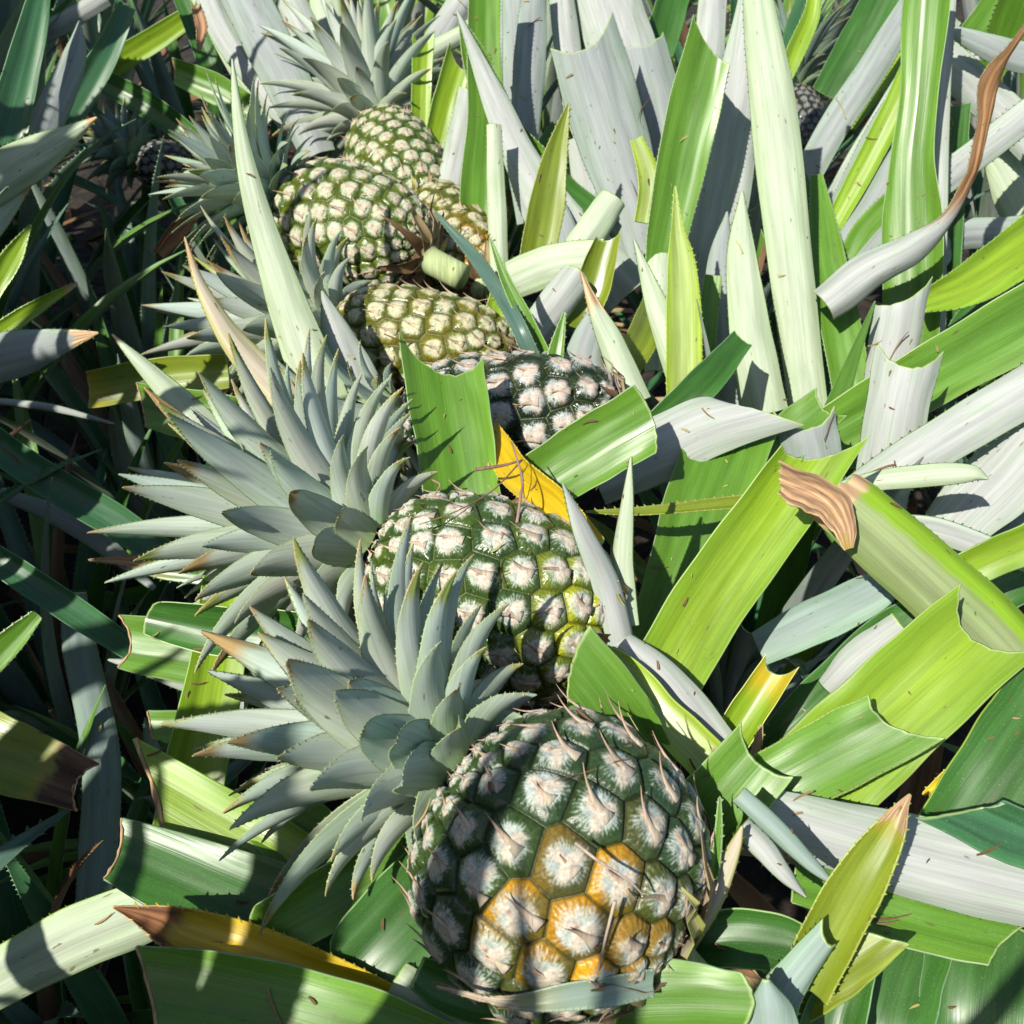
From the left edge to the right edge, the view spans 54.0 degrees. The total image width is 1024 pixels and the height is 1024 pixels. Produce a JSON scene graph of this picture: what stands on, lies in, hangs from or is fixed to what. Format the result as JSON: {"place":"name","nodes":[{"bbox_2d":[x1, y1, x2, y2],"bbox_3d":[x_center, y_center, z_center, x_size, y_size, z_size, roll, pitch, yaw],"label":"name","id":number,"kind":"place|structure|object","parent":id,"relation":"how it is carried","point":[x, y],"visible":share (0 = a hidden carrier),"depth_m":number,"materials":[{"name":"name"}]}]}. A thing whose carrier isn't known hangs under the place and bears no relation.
{"place":"outdoors","nodes":[
{"label":"outdoors","id":0,"kind":"place"},
{"bbox_2d":[0,0,1023,1013],"bbox_3d":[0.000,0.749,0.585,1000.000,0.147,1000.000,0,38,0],"label":"ground","id":1,"kind":"structure","parent":0,"point":[21,816],"depth_m":1.52,"materials":[{"name":"soil"}]},
{"bbox_2d":[0,419,99,505],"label":"pineapple plant","id":2,"kind":"object","parent":1,"relation":"on","point":[10,492],"visible":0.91,"depth_m":0.85,"materials":[{"name":"green plant"}]},
{"bbox_2d":[0,427,171,554],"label":"cut leaf","id":3,"kind":"object","parent":2,"relation":"on","point":[83,502],"visible":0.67,"depth_m":0.86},
{"bbox_2d":[0,832,151,1023],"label":"pineapple plant","id":4,"kind":"object","parent":1,"relation":"on","point":[93,995],"visible":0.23,"depth_m":0.78,"materials":[{"name":"green plant"}]},
{"bbox_2d":[0,378,184,809],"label":"pineapple plant","id":5,"kind":"object","parent":1,"relation":"on","point":[21,684],"visible":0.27,"depth_m":1.08,"materials":[{"name":"green plant"}]},
{"bbox_2d":[0,488,155,590],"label":"pointed leaf","id":6,"kind":"object","parent":5,"relation":"attached to","point":[78,530],"visible":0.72,"depth_m":0.90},
{"bbox_2d":[0,143,185,432],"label":"pineapple plant","id":7,"kind":"object","parent":1,"relation":"on","point":[10,298],"visible":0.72,"depth_m":1.22,"materials":[{"name":"green plant"}]},
{"bbox_2d":[0,186,31,236],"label":"pointed leaf","id":8,"kind":"object","parent":7,"relation":"attached to","point":[10,208],"visible":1,"depth_m":1.00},
{"bbox_2d":[0,116,97,204],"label":"pointed leaf","id":9,"kind":"object","parent":8,"relation":"on","point":[27,162],"visible":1,"depth_m":0.97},
{"bbox_2d":[0,41,198,450],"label":"pineapple plant","id":10,"kind":"object","parent":1,"relation":"on","point":[37,286],"visible":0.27,"depth_m":1.44,"materials":[{"name":"green plant"}]},
{"bbox_2d":[66,0,134,124],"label":"cut leaf","id":11,"kind":"object","parent":10,"relation":"on","point":[103,55],"visible":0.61,"depth_m":1.30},
{"bbox_2d":[76,98,194,196],"bbox_3d":[-0.556,-0.539,1.493,0.168,0.140,0.145,0,38,0],"label":"pineapple","id":12,"kind":"object","parent":10,"relation":"on","point":[133,147],"visible":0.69,"depth_m":1.47,"materials":[{"name":"green plant"}]},
{"bbox_2d":[0,124,239,469],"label":"pineapple plant","id":13,"kind":"object","parent":1,"relation":"on","point":[133,321],"visible":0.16,"depth_m":1.45,"materials":[{"name":"green plant"}]},
{"bbox_2d":[0,242,245,602],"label":"pineapple plant","id":14,"kind":"object","parent":1,"relation":"on","point":[121,438],"visible":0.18,"depth_m":1.27,"materials":[{"name":"green plant"}]},
{"bbox_2d":[0,685,254,1023],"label":"pineapple plant","id":15,"kind":"object","parent":1,"relation":"on","point":[48,1005],"visible":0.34,"depth_m":0.84,"materials":[{"name":"green plant"}]},
{"bbox_2d":[0,711,98,811],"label":"cut leaf","id":16,"kind":"object","parent":15,"relation":"on","point":[36,765],"visible":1,"depth_m":0.70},
{"bbox_2d":[0,545,129,657],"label":"cut leaf","id":17,"kind":"object","parent":15,"relation":"on","point":[44,591],"visible":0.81,"depth_m":0.80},
{"bbox_2d":[59,592,122,901],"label":"cut leaf","id":18,"kind":"object","parent":15,"relation":"on","point":[101,802],"visible":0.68,"depth_m":0.82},
{"bbox_2d":[0,570,283,883],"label":"pineapple plant","id":19,"kind":"object","parent":1,"relation":"on","point":[128,729],"visible":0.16,"depth_m":1.01,"materials":[{"name":"green plant"}]},
{"bbox_2d":[48,0,285,259],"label":"pineapple plant","id":20,"kind":"object","parent":1,"relation":"on","point":[155,78],"visible":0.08,"depth_m":2.02,"materials":[{"name":"green plant"}]},
{"bbox_2d":[55,111,318,301],"bbox_3d":[-0.496,-0.483,1.740,0.548,0.580,0.478,-9,39,-12],"label":"pineapple plant","id":21,"kind":"object","parent":1,"relation":"on","point":[202,250],"visible":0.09,"depth_m":1.74,"materials":[{"name":"green plant"}]},
{"bbox_2d":[101,73,199,144],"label":"cut leaf","id":22,"kind":"object","parent":21,"relation":"on","point":[160,113],"visible":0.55,"depth_m":1.50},
{"bbox_2d":[6,62,1023,1023],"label":"leaf litter","id":23,"kind":"object","parent":1,"relation":"on","point":[742,892],"visible":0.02,"depth_m":1.12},
{"bbox_2d":[0,0,1019,1023],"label":"plant debris","id":24,"kind":"object","parent":23,"relation":"on","point":[618,594],"visible":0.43,"depth_m":0.61,"materials":[{"name":"plant"}]},
{"bbox_2d":[0,0,50,146],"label":"cut leaf","id":25,"kind":"object","parent":24,"relation":"on","point":[19,77],"visible":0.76,"depth_m":1.10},
{"bbox_2d":[0,327,98,383],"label":"pointed leaf","id":26,"kind":"object","parent":24,"relation":"on","point":[25,352],"visible":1,"depth_m":0.83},
{"bbox_2d":[28,20,86,181],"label":"pointed leaf","id":27,"kind":"object","parent":24,"relation":"on","point":[54,103],"visible":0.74,"depth_m":1.15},
{"bbox_2d":[0,888,152,1009],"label":"cut leaf","id":28,"kind":"object","parent":24,"relation":"on","point":[65,942],"visible":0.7,"depth_m":0.59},
{"bbox_2d":[85,354,229,408],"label":"cut leaf","id":29,"kind":"object","parent":24,"relation":"on","point":[112,385],"visible":0.75,"depth_m":0.90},
{"bbox_2d":[111,334,218,426],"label":"pointed leaf","id":30,"kind":"object","parent":24,"relation":"on","point":[164,386],"visible":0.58,"depth_m":0.75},
{"bbox_2d":[153,574,244,825],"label":"cut leaf","id":31,"kind":"object","parent":24,"relation":"on","point":[208,696],"visible":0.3,"depth_m":0.67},
{"bbox_2d":[103,817,432,958],"bbox_3d":[-0.120,0.223,0.544,0.223,0.052,0.058,11,39,14],"label":"cut leaf","id":32,"kind":"object","parent":24,"relation":"on","point":[152,864],"visible":0.41,"depth_m":0.56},
{"bbox_2d":[132,737,330,862],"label":"cut leaf","id":33,"kind":"object","parent":32,"relation":"on","point":[189,800],"visible":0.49,"depth_m":0.58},
{"bbox_2d":[148,68,470,289],"bbox_3d":[-0.224,-0.332,1.063,0.372,0.218,0.210,19,42,23],"label":"pineapple","id":34,"kind":"object","parent":24,"relation":"on","point":[390,228],"visible":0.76,"depth_m":1.04,"materials":[{"name":"green plant"}]},
{"bbox_2d":[174,0,467,160],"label":"pineapple plant","id":35,"kind":"object","parent":24,"relation":"on","point":[246,45],"visible":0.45,"depth_m":1.42,"materials":[{"name":"grey plant"}]},
{"bbox_2d":[113,11,185,75],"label":"cut leaf","id":36,"kind":"object","parent":35,"relation":"attached to","point":[147,43],"visible":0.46,"depth_m":1.66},
{"bbox_2d":[172,57,259,116],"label":"cut leaf","id":37,"kind":"object","parent":35,"relation":"on","point":[191,78],"visible":0.71,"depth_m":1.35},
{"bbox_2d":[141,205,519,397],"bbox_3d":[-0.176,-0.174,0.980,0.364,0.255,0.250,23,43,26],"label":"pineapple","id":38,"kind":"object","parent":24,"relation":"on","point":[372,314],"visible":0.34,"depth_m":0.95,"materials":[{"name":"green plant"}]},
{"bbox_2d":[512,265,589,344],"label":"cut leaf","id":39,"kind":"object","parent":38,"relation":"on","point":[549,307],"visible":0.64,"depth_m":0.94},
{"bbox_2d":[257,0,443,190],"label":"pineapple","id":40,"kind":"object","parent":24,"relation":"on","point":[359,66],"visible":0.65,"depth_m":1.32,"materials":[{"name":"green plant"}]},
{"bbox_2d":[88,319,636,708],"bbox_3d":[-0.094,0.029,0.662,0.333,0.258,0.252,27,45,30],"label":"pineapple","id":41,"kind":"object","parent":24,"relation":"on","point":[309,472],"visible":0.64,"depth_m":0.62,"materials":[{"name":"green plant"}]},
{"bbox_2d":[117,614,248,692],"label":"cut leaf","id":42,"kind":"object","parent":41,"relation":"on","point":[148,656],"visible":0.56,"depth_m":0.70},
{"bbox_2d":[143,601,309,657],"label":"cut leaf","id":43,"kind":"object","parent":41,"relation":"on","point":[179,624],"visible":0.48,"depth_m":0.68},
{"bbox_2d":[399,332,500,494],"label":"cut leaf","id":44,"kind":"object","parent":41,"relation":"on","point":[463,429],"visible":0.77,"depth_m":0.75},
{"bbox_2d":[491,421,603,545],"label":"cut leaf","id":45,"kind":"object","parent":41,"relation":"on","point":[547,496],"visible":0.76,"depth_m":0.69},
{"bbox_2d":[561,482,632,647],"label":"pointed leaf","id":46,"kind":"object","parent":41,"relation":"on","point":[603,576],"visible":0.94,"depth_m":0.61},
{"bbox_2d":[612,456,639,626],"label":"pointed leaf","id":47,"kind":"object","parent":41,"relation":"on","point":[622,556],"visible":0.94,"depth_m":0.62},
{"bbox_2d":[161,516,717,1023],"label":"pineapple","id":48,"kind":"object","parent":24,"relation":"on","point":[391,718],"visible":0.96,"depth_m":0.45,"materials":[{"name":"green plant"}]},
{"bbox_2d":[135,945,454,1023],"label":"cut leaf","id":49,"kind":"object","parent":48,"relation":"on","point":[184,985],"visible":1,"depth_m":0.48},
{"bbox_2d":[387,962,462,1023],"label":"cut leaf","id":50,"kind":"object","parent":48,"relation":"on","point":[400,987],"visible":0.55,"depth_m":0.49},
{"bbox_2d":[112,902,391,990],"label":"pointed leaf","id":51,"kind":"object","parent":50,"relation":"on","point":[167,925],"visible":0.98,"depth_m":0.50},
{"bbox_2d":[249,833,407,944],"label":"cut leaf","id":52,"kind":"object","parent":51,"relation":"on","point":[309,911],"visible":0.61,"depth_m":0.51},
{"bbox_2d":[329,849,430,982],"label":"cut leaf","id":53,"kind":"object","parent":51,"relation":"on","point":[361,938],"visible":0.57,"depth_m":0.51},
{"bbox_2d":[410,957,528,1023],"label":"cut leaf","id":54,"kind":"object","parent":48,"relation":"on","point":[423,988],"visible":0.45,"depth_m":0.47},
{"bbox_2d":[436,968,655,1012],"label":"pointed leaf","id":55,"kind":"object","parent":48,"relation":"on","point":[574,996],"visible":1,"depth_m":0.41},
{"bbox_2d":[685,722,793,852],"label":"cut leaf","id":56,"kind":"object","parent":48,"relation":"on","point":[731,766],"visible":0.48,"depth_m":0.52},
{"bbox_2d":[695,908,801,971],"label":"cut leaf","id":57,"kind":"object","parent":48,"relation":"on","point":[752,939],"visible":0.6,"depth_m":0.48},
{"bbox_2d":[753,919,834,1015],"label":"cut leaf","id":58,"kind":"object","parent":48,"relation":"on","point":[793,971],"visible":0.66,"depth_m":0.45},
{"bbox_2d":[790,793,911,1004],"bbox_3d":[0.157,0.177,0.462,0.026,0.083,0.072,29,46,31],"label":"pointed leaf","id":59,"kind":"object","parent":58,"relation":"on","point":[848,900],"visible":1,"depth_m":0.46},
{"bbox_2d":[733,788,829,881],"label":"leaf","id":60,"kind":"object","parent":59,"relation":"on","point":[770,823],"visible":1,"depth_m":0.47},
{"bbox_2d":[277,339,625,497],"bbox_3d":[-0.064,-0.044,0.882,0.345,0.213,0.230,0,38,0],"label":"pineapple","id":61,"kind":"object","parent":24,"relation":"on","point":[575,387],"visible":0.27,"depth_m":0.81,"materials":[{"name":"green plant"}]},
{"bbox_2d":[184,237,294,407],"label":"pointed leaf","id":62,"kind":"object","parent":61,"relation":"on","point":[223,324],"visible":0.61,"depth_m":0.81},
{"bbox_2d":[230,58,347,399],"bbox_3d":[-0.198,-0.216,0.835,0.042,0.265,0.162,-23,44,-27],"label":"pointed leaf","id":63,"kind":"object","parent":61,"relation":"on","point":[292,317],"visible":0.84,"depth_m":0.84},
{"bbox_2d":[319,291,381,403],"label":"pointed leaf","id":64,"kind":"object","parent":61,"relation":"on","point":[337,330],"visible":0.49,"depth_m":0.88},
{"bbox_2d":[434,211,539,354],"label":"pointed leaf","id":65,"kind":"object","parent":61,"relation":"on","point":[516,322],"visible":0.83,"depth_m":0.91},
{"bbox_2d":[580,271,650,399],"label":"pointed leaf","id":66,"kind":"object","parent":61,"relation":"on","point":[614,349],"visible":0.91,"depth_m":0.85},
{"bbox_2d":[415,175,509,304],"bbox_3d":[-0.071,-0.320,1.192,0.118,0.122,0.243,-11,39,-14],"label":"pineapple","id":67,"kind":"object","parent":24,"relation":"on","point":[473,229],"visible":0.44,"depth_m":1.13,"materials":[{"name":"green plant"}]},
{"bbox_2d":[411,0,640,314],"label":"pineapple plant","id":68,"kind":"object","parent":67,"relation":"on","point":[487,143],"visible":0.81,"depth_m":1.17,"materials":[{"name":"green plant"}]},
{"bbox_2d":[505,238,603,296],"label":"cut leaf","id":69,"kind":"object","parent":24,"relation":"on","point":[535,270],"visible":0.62,"depth_m":0.99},
{"bbox_2d":[523,384,657,498],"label":"cut leaf","id":70,"kind":"object","parent":24,"relation":"on","point":[610,441],"visible":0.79,"depth_m":0.73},
{"bbox_2d":[566,230,621,328],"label":"cut leaf","id":71,"kind":"object","parent":24,"relation":"attached to","point":[597,269],"visible":0.73,"depth_m":0.95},
{"bbox_2d":[567,625,676,762],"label":"cut leaf","id":72,"kind":"object","parent":24,"relation":"on","point":[598,666],"visible":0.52,"depth_m":0.56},
{"bbox_2d":[550,0,729,264],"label":"pineapple plant","id":73,"kind":"object","parent":24,"relation":"on","point":[615,81],"visible":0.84,"depth_m":1.12,"materials":[{"name":"green plant"}]},
{"bbox_2d":[607,644,720,774],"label":"cut leaf","id":74,"kind":"object","parent":24,"relation":"on","point":[693,738],"visible":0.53,"depth_m":0.57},
{"bbox_2d":[616,634,731,741],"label":"cut leaf","id":75,"kind":"object","parent":24,"relation":"on","point":[680,686],"visible":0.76,"depth_m":0.59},
{"bbox_2d":[643,436,869,689],"bbox_3d":[0.147,0.030,0.637,0.048,0.115,0.191,29,47,32],"label":"cut leaf","id":76,"kind":"object","parent":75,"relation":"on","point":[747,548],"visible":0.76,"depth_m":0.64,"materials":[{"name":"plant"}]},
{"bbox_2d":[613,958,755,1023],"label":"cut leaf","id":77,"kind":"object","parent":24,"relation":"on","point":[691,992],"visible":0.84,"depth_m":0.44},
{"bbox_2d":[632,434,776,640],"bbox_3d":[0.144,0.015,0.765,0.066,0.112,0.176,15,40,18],"label":"cut leaf","id":78,"kind":"object","parent":24,"relation":"on","point":[680,539],"visible":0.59,"depth_m":0.76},
{"bbox_2d":[598,396,803,504],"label":"cut leaf","id":79,"kind":"object","parent":78,"relation":"on","point":[727,427],"visible":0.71,"depth_m":0.78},
{"bbox_2d":[767,388,846,460],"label":"cut leaf","id":80,"kind":"object","parent":78,"relation":"on","point":[808,411],"visible":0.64,"depth_m":0.80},
{"bbox_2d":[771,406,843,480],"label":"cut leaf","id":81,"kind":"object","parent":80,"relation":"on","point":[810,443],"visible":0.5,"depth_m":0.78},
{"bbox_2d":[624,0,866,468],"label":"pineapple plant","id":82,"kind":"object","parent":24,"relation":"on","point":[710,266],"visible":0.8,"depth_m":0.99,"materials":[{"name":"green plant"}]},
{"bbox_2d":[723,654,798,747],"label":"cut leaf","id":83,"kind":"object","parent":24,"relation":"on","point":[755,700],"visible":0.56,"depth_m":0.60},
{"bbox_2d":[727,0,851,149],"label":"pineapple","id":84,"kind":"object","parent":24,"relation":"on","point":[811,112],"visible":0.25,"depth_m":1.89,"materials":[{"name":"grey plant"}]},
{"bbox_2d":[751,573,894,664],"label":"leaf","id":85,"kind":"object","parent":24,"relation":"on","point":[845,607],"visible":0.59,"depth_m":0.69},
{"bbox_2d":[748,602,914,752],"bbox_3d":[0.214,0.122,0.657,0.148,0.097,0.040,-23,43,-26],"label":"cut leaf","id":86,"kind":"object","parent":24,"relation":"on","point":[808,693],"visible":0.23,"depth_m":0.66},
{"bbox_2d":[799,978,875,1023],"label":"cut leaf","id":87,"kind":"object","parent":24,"relation":"on","point":[855,1009],"visible":0.72,"depth_m":0.48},
{"bbox_2d":[766,931,909,1022],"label":"cut leaf","id":88,"kind":"object","parent":87,"relation":"on","point":[875,956],"visible":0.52,"depth_m":0.48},
{"bbox_2d":[819,613,904,692],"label":"cut leaf","id":89,"kind":"object","parent":24,"relation":"on","point":[853,655],"visible":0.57,"depth_m":0.61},
{"bbox_2d":[803,0,971,344],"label":"pineapple plant","id":90,"kind":"object","parent":24,"relation":"on","point":[913,144],"visible":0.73,"depth_m":1.14,"materials":[{"name":"green plant"}]},
{"bbox_2d":[770,791,1023,926],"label":"cut leaf","id":91,"kind":"object","parent":24,"relation":"on","point":[953,874],"visible":0.63,"depth_m":0.51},
{"bbox_2d":[752,695,945,798],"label":"cut leaf","id":92,"kind":"object","parent":91,"relation":"on","point":[844,748],"visible":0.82,"depth_m":0.53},
{"bbox_2d":[783,583,1023,806],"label":"cut leaf","id":93,"kind":"object","parent":92,"relation":"on","point":[942,667],"visible":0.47,"depth_m":0.55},
{"bbox_2d":[918,668,1023,815],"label":"cut leaf","id":94,"kind":"object","parent":91,"relation":"on","point":[981,770],"visible":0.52,"depth_m":0.54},
{"bbox_2d":[864,276,932,378],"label":"cut leaf","id":95,"kind":"object","parent":24,"relation":"on","point":[892,325],"visible":0.62,"depth_m":0.89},
{"bbox_2d":[867,949,952,1023],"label":"cut leaf","id":96,"kind":"object","parent":24,"relation":"on","point":[895,997],"visible":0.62,"depth_m":0.51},
{"bbox_2d":[918,928,1023,1023],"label":"cut leaf","id":97,"kind":"object","parent":96,"relation":"on","point":[992,992],"visible":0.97,"depth_m":0.50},
{"bbox_2d":[791,862,1022,965],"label":"cut leaf","id":98,"kind":"object","parent":97,"relation":"on","point":[934,930],"visible":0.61,"depth_m":0.51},
{"bbox_2d":[807,474,1023,698],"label":"cut leaf","id":99,"kind":"object","parent":24,"relation":"on","point":[907,562],"visible":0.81,"depth_m":0.61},
{"bbox_2d":[777,461,856,549],"bbox_3d":[0.181,-0.005,0.597,0.054,0.052,0.014,11,39,14],"label":"dry leaf flap","id":100,"kind":"object","parent":99,"relation":"attached to","point":[828,503],"visible":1,"depth_m":0.60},
{"bbox_2d":[813,24,1023,319],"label":"withered leaf","id":101,"kind":"object","parent":24,"relation":"on","point":[850,284],"visible":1,"depth_m":0.96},
{"bbox_2d":[822,283,1023,450],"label":"cut leaf","id":102,"kind":"object","parent":24,"relation":"on","point":[982,345],"visible":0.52,"depth_m":0.86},
{"bbox_2d":[915,800,1023,869],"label":"cut leaf","id":103,"kind":"object","parent":24,"relation":"on","point":[981,829],"visible":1,"depth_m":0.47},
{"bbox_2d":[925,0,1023,607],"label":"pineapple plant","id":104,"kind":"object","parent":24,"relation":"on","point":[992,267],"visible":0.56,"depth_m":1.15,"materials":[{"name":"green plant"}]},
{"bbox_2d":[925,423,1023,552],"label":"cut leaf","id":105,"kind":"object","parent":24,"relation":"on","point":[993,504],"visible":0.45,"depth_m":0.77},
{"bbox_2d":[958,523,1023,580],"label":"cut leaf","id":106,"kind":"object","parent":24,"relation":"on","point":[996,556],"visible":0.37,"depth_m":0.67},
{"bbox_2d":[585,298,1017,726],"bbox_3d":[0.282,0.051,0.995,0.473,0.544,0.481,0,38,0],"label":"pineapple plant","id":107,"kind":"object","parent":1,"relation":"on","point":[789,586],"visible":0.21,"depth_m":1.00,"materials":[{"name":"green plant"}]},
{"bbox_2d":[651,331,751,415],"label":"cut leaf","id":108,"kind":"object","parent":107,"relation":"on","point":[711,373],"visible":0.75,"depth_m":0.86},
{"bbox_2d":[855,341,942,509],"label":"cut leaf","id":109,"kind":"object","parent":107,"relation":"on","point":[905,393],"visible":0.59,"depth_m":0.79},
{"bbox_2d":[837,462,988,490],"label":"pointed leaf","id":110,"kind":"object","parent":107,"relation":"attached to","point":[921,476],"visible":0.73,"depth_m":0.70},
{"bbox_2d":[845,362,1023,502],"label":"cut leaf","id":111,"kind":"object","parent":107,"relation":"on","point":[979,418],"visible":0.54,"depth_m":0.76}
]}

